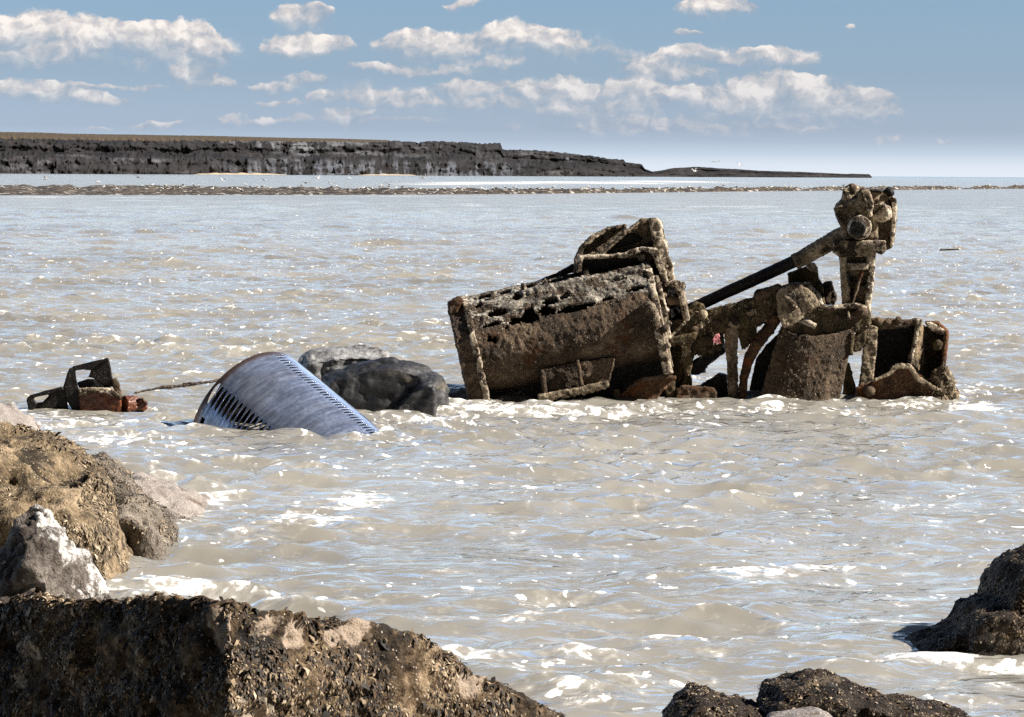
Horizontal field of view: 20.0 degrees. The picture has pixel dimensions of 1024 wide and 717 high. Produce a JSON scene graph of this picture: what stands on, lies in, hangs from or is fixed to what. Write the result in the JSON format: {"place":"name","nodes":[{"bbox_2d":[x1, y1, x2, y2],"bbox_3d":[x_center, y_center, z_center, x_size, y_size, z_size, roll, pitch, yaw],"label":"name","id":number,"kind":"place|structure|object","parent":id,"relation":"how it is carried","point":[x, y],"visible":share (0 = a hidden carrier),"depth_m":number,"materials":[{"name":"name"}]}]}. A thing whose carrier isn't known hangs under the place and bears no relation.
{"place":"outdoors","nodes":[
{"label":"outdoors","id":0,"kind":"place"},
{"bbox_2d":[200,173,284,174],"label":"beach","id":1,"kind":"structure","parent":0,"point":[239,174],"depth_m":3779.02,"materials":[{"name":"white sand"}]},
{"bbox_2d":[364,174,416,175],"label":"beach","id":2,"kind":"structure","parent":0,"point":[389,174],"depth_m":4136.31,"materials":[{"name":"white sand"}]},
{"bbox_2d":[0,132,871,177],"bbox_3d":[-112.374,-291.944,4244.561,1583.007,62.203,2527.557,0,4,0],"label":"headland","id":3,"kind":"structure","parent":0,"point":[39,153],"depth_m":3978.46,"materials":[{"name":"dark grey rock"},{"name":"dry grass"}]},
{"bbox_2d":[0,174,1023,716],"bbox_3d":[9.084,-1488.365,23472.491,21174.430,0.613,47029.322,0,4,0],"label":"water","id":4,"kind":"structure","parent":0,"point":[604,558],"depth_m":32.07,"materials":[{"name":"beige liquid"}]},
{"bbox_2d":[0,403,40,430],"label":"boulder","id":5,"kind":"object","parent":4,"relation":"on","point":[12,414],"visible":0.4,"depth_m":25.83,"materials":[{"name":"beige stone"}]},
{"bbox_2d":[0,504,111,603],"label":"boulder","id":6,"kind":"object","parent":4,"relation":"on","point":[41,551],"visible":0.62,"depth_m":18.47,"materials":[{"name":"grey stone"}]},
{"bbox_2d":[0,422,133,579],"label":"boulder","id":7,"kind":"object","parent":4,"relation":"in","point":[68,483],"visible":0.69,"depth_m":21.58,"materials":[{"name":"stone"}]},
{"bbox_2d":[26,358,147,411],"bbox_3d":[-5.371,0.385,36.760,1.554,0.801,0.488,0,4,0],"label":"iron frame","id":8,"kind":"object","parent":4,"relation":"in","point":[97,392],"visible":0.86,"depth_m":36.64,"materials":[{"name":"brown metal"}]},
{"bbox_2d":[132,378,219,393],"bbox_3d":[-4.468,0.371,38.819,1.207,0.200,0.124,-1,4,-15],"label":"rope","id":9,"kind":"object","parent":8,"relation":"attached to","point":[188,384],"visible":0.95,"depth_m":38.82,"materials":[{"name":"brown fabric"}]},
{"bbox_2d":[91,451,178,559],"bbox_3d":[-3.097,1.220,23.576,0.835,0.862,1.953,0,4,-8],"label":"boulder","id":10,"kind":"object","parent":4,"relation":"in","point":[149,527],"visible":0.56,"depth_m":23.06,"materials":[{"name":"brown stone"}]},
{"bbox_2d":[133,471,210,518],"bbox_3d":[-3.090,1.230,25.976,0.759,0.412,1.554,0,4,0],"label":"boulder","id":11,"kind":"object","parent":4,"relation":"in","point":[174,499],"visible":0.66,"depth_m":25.57,"materials":[{"name":"beige stone"}]},
{"bbox_2d":[0,587,565,716],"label":"boulder","id":12,"kind":"object","parent":4,"relation":"in","point":[156,654],"visible":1,"depth_m":8.31,"materials":[{"name":"brown stone"}]},
{"bbox_2d":[193,352,378,436],"bbox_3d":[-2.352,1.287,34.229,3.012,2.676,1.710,4,5,41],"label":"steel drum","id":13,"kind":"object","parent":4,"relation":"in","point":[273,390],"visible":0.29,"depth_m":34.01,"materials":[{"name":"metal"}]},
{"bbox_2d":[298,344,390,380],"bbox_3d":[-2.239,0.321,37.897,1.335,1.042,1.027,0,4,0],"label":"boulder","id":14,"kind":"object","parent":4,"relation":"in","point":[318,363],"visible":0.23,"depth_m":37.49,"materials":[{"name":"grey stone"}]},
{"bbox_2d":[322,357,449,415],"bbox_3d":[-1.609,0.416,37.103,1.633,0.888,1.421,0,4,0],"label":"boulder","id":15,"kind":"object","parent":4,"relation":"in","point":[386,383],"visible":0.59,"depth_m":36.66,"materials":[{"name":"grey stone"}]},
{"bbox_2d":[0,184,1023,194],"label":"reef","id":16,"kind":"object","parent":4,"relation":"on","point":[23,189],"visible":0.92,"depth_m":444.73},
{"bbox_2d":[447,183,948,400],"bbox_3d":[2.558,-0.786,39.439,6.880,3.211,1.803,0,4,0],"label":"wrecked engine","id":17,"kind":"object","parent":4,"relation":"on","point":[615,314],"visible":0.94,"depth_m":39.06,"materials":[{"name":"metal"}]},
{"bbox_2d":[713,333,720,344],"bbox_3d":[2.757,-0.262,39.090,0.114,0.164,0.070,0,4,0],"label":"rag","id":18,"kind":"object","parent":17,"relation":"hanging from","point":[716,339],"visible":1,"depth_m":39.06,"materials":[{"name":"pink fabric"}]},
{"bbox_2d":[662,681,765,716],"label":"boulder","id":19,"kind":"object","parent":4,"relation":"in","point":[692,699],"visible":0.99,"depth_m":14.66,"materials":[{"name":"brown stone"}]},
{"bbox_2d":[766,706,831,716],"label":"boulder","id":20,"kind":"object","parent":4,"relation":"on","point":[810,711],"visible":1,"depth_m":14.18,"materials":[{"name":"grey stone"}]},
{"bbox_2d":[756,668,970,716],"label":"boulder","id":21,"kind":"object","parent":4,"relation":"on","point":[832,694],"visible":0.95,"depth_m":14.87,"materials":[{"name":"brown stone"}]},
{"bbox_2d":[927,362,959,399],"bbox_3d":[5.817,0.359,39.154,0.467,0.633,0.582,0,4,0],"label":"rock","id":22,"kind":"object","parent":4,"relation":"in","point":[942,378],"visible":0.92,"depth_m":38.97,"materials":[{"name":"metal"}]},
{"bbox_2d":[905,544,1023,655],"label":"boulder","id":23,"kind":"object","parent":4,"relation":"in","point":[986,618],"visible":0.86,"depth_m":18.46,"materials":[{"name":"brown stone"}]},
{"bbox_2d":[0,0,1023,176],"label":"sky","id":24,"kind":"structure","parent":0,"point":[889,88],"materials":[{"name":"blue"}]}
]}

